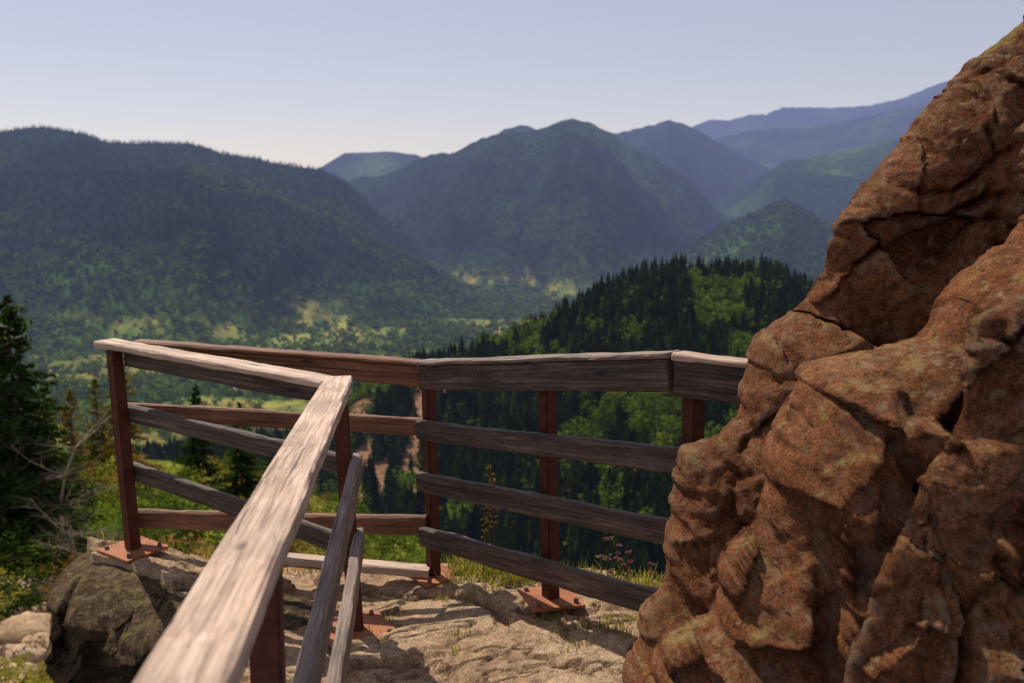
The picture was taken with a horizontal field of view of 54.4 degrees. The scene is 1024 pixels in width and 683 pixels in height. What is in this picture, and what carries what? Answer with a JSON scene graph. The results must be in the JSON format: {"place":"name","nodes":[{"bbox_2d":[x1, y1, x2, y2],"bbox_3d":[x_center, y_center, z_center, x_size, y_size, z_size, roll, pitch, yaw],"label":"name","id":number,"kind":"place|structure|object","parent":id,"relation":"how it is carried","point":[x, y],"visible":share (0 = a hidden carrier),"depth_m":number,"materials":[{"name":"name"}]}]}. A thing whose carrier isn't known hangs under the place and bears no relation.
{"place":"outdoors","nodes":[
{"label":"outdoors","id":0,"kind":"place"},
{"bbox_2d":[0,81,947,680],"bbox_3d":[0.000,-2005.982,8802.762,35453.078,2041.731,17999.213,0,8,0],"label":"hills terrain","id":1,"kind":"structure","parent":0,"point":[732,169],"depth_m":3170.67,"materials":[{"name":"green plant"}]},
{"bbox_2d":[0,563,69,682],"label":"loose stones","id":2,"kind":"object","parent":1,"relation":"on","point":[17,627],"visible":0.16,"depth_m":16.19,"materials":[{"name":"beige stone"}]},
{"bbox_2d":[0,294,109,582],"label":"spruce tree","id":3,"kind":"object","parent":1,"relation":"on","point":[14,419],"visible":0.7,"depth_m":20.71,"materials":[{"name":"green plant"}]},
{"bbox_2d":[32,381,99,534],"bbox_3d":[-13.042,3.482,27.788,2.385,4.840,2.390,0,8,0],"label":"spruce tree","id":4,"kind":"object","parent":1,"relation":"on","point":[50,417],"visible":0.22,"depth_m":27.78,"materials":[{"name":"green plant"}]},
{"bbox_2d":[10,496,121,613],"bbox_3d":[-7.630,3.891,17.489,2.345,2.763,2.034,8,11,42],"label":"shrub","id":5,"kind":"object","parent":1,"relation":"on","point":[73,551],"visible":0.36,"depth_m":17.23,"materials":[{"name":"green plant"}]},
{"bbox_2d":[0,394,147,569],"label":"dead pine tree","id":6,"kind":"object","parent":1,"relation":"on","point":[63,474],"visible":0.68,"depth_m":20.65,"materials":[{"name":"brown plant"}]},
{"bbox_2d":[37,388,118,512],"bbox_3d":[-14.526,3.618,32.817,2.621,4.248,2.370,0,8,0],"label":"spruce tree","id":7,"kind":"object","parent":1,"relation":"on","point":[67,424],"visible":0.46,"depth_m":32.69,"materials":[{"name":"green plant"}]},
{"bbox_2d":[75,378,114,485],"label":"spruce tree","id":8,"kind":"object","parent":1,"relation":"on","point":[102,439],"visible":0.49,"depth_m":42.83,"materials":[{"name":"green plant"}]},
{"bbox_2d":[89,357,164,489],"bbox_3d":[-15.604,3.235,40.123,2.870,5.849,2.710,-5,10,-30],"label":"spruce tree","id":9,"kind":"object","parent":1,"relation":"on","point":[110,445],"visible":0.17,"depth_m":39.83,"materials":[{"name":"green plant"}]},
{"bbox_2d":[171,385,229,486],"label":"spruce tree","id":10,"kind":"object","parent":1,"relation":"on","point":[198,456],"visible":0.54,"depth_m":42.90,"materials":[{"name":"green plant"}]},
{"bbox_2d":[0,435,452,682],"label":"shrub thicket","id":11,"kind":"object","parent":1,"relation":"on","point":[12,673],"visible":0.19,"depth_m":25.00,"materials":[{"name":"green plant"}]},
{"bbox_2d":[213,401,266,498],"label":"spruce tree","id":12,"kind":"object","parent":1,"relation":"on","point":[246,489],"visible":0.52,"depth_m":40.90,"materials":[{"name":"green plant"}]},
{"bbox_2d":[252,456,295,540],"bbox_3d":[-9.011,5.977,37.126,2.040,3.663,2.306,0,8,0],"label":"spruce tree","id":13,"kind":"object","parent":1,"relation":"on","point":[266,463],"visible":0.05,"depth_m":37.05,"materials":[{"name":"green plant"}]},
{"bbox_2d":[232,330,500,395],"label":"village houses","id":14,"kind":"structure","parent":1,"relation":"on","point":[234,388],"depth_m":2103.45,"materials":[{"name":"beige"}]},
{"bbox_2d":[87,537,661,682],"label":"rock platform","id":15,"kind":"object","parent":1,"relation":"on","point":[509,641],"visible":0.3,"depth_m":4.07,"materials":[{"name":"stone"}]},
{"bbox_2d":[44,553,312,682],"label":"rock outcrop","id":16,"kind":"object","parent":15,"relation":"on","point":[110,623],"visible":0.45,"depth_m":4.65,"materials":[{"name":"stone"}]},
{"bbox_2d":[93,529,412,577],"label":"back grass","id":17,"kind":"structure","parent":15,"relation":"on","point":[209,555],"depth_m":5.17,"materials":[{"name":"green plant"}]},
{"bbox_2d":[93,338,747,682],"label":"wooden railing","id":18,"kind":"object","parent":15,"relation":"on","point":[226,624],"visible":0.96,"depth_m":4.04,"materials":[{"name":"wood"}]},
{"bbox_2d":[480,465,497,579],"bbox_3d":[-0.109,0.853,4.701,0.086,0.567,0.073,0,8,0],"label":"dry mullein plant","id":19,"kind":"object","parent":15,"relation":"on","point":[491,509],"visible":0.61,"depth_m":4.69,"materials":[{"name":"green plant"}]},
{"bbox_2d":[360,571,638,662],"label":"grass","id":20,"kind":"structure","parent":15,"relation":"on","point":[554,626],"depth_m":4.00,"materials":[{"name":"green plant"}]},
{"bbox_2d":[429,554,662,592],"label":"grass tufts","id":21,"kind":"object","parent":15,"relation":"on","point":[462,565],"visible":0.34,"depth_m":4.66,"materials":[{"name":"green plant"}]},
{"bbox_2d":[602,536,633,577],"bbox_3d":[0.454,1.057,4.512,0.159,0.323,0.139,7,11,39],"label":"thistle plant","id":22,"kind":"object","parent":15,"relation":"on","point":[608,559],"visible":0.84,"depth_m":4.51,"materials":[{"name":"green plant"}]},
{"bbox_2d":[595,549,655,581],"bbox_3d":[0.493,1.076,4.387,0.282,0.322,0.151,-4,9,-24],"label":"thistle plant","id":23,"kind":"object","parent":15,"relation":"on","point":[620,560],"visible":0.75,"depth_m":4.37,"materials":[{"name":"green plant"}]},
{"bbox_2d":[622,15,1023,682],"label":"rock crag","id":24,"kind":"structure","parent":15,"relation":"on","point":[846,499],"depth_m":2.48,"materials":[{"name":"stone"}]},
{"bbox_2d":[0,130,838,445],"bbox_3d":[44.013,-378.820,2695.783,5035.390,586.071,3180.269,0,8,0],"label":"valley trees","id":25,"kind":"object","parent":1,"relation":"on","point":[172,392],"visible":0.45,"depth_m":2257.06,"materials":[{"name":"green plant"}]},
{"bbox_2d":[0,124,867,434],"bbox_3d":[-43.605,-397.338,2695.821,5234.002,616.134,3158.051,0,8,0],"label":"mountain forest","id":26,"kind":"object","parent":1,"relation":"on","point":[250,198],"visible":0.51,"depth_m":2727.47,"materials":[{"name":"green plant"}]},
{"bbox_2d":[113,251,817,582],"bbox_3d":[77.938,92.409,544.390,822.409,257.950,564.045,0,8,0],"label":"conifer forest","id":27,"kind":"object","parent":1,"relation":"on","point":[513,530],"visible":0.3,"depth_m":637.29,"materials":[{"name":"green plant"}]},
{"bbox_2d":[159,262,810,566],"bbox_3d":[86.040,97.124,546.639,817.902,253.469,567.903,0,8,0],"label":"broadleaf forest","id":28,"kind":"object","parent":1,"relation":"on","point":[722,291],"visible":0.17,"depth_m":627.15,"materials":[{"name":"green plant"}]},
{"bbox_2d":[0,0,1023,168],"label":"sky","id":29,"kind":"structure","parent":0,"point":[311,83],"materials":[{"name":"blue"}]}
]}

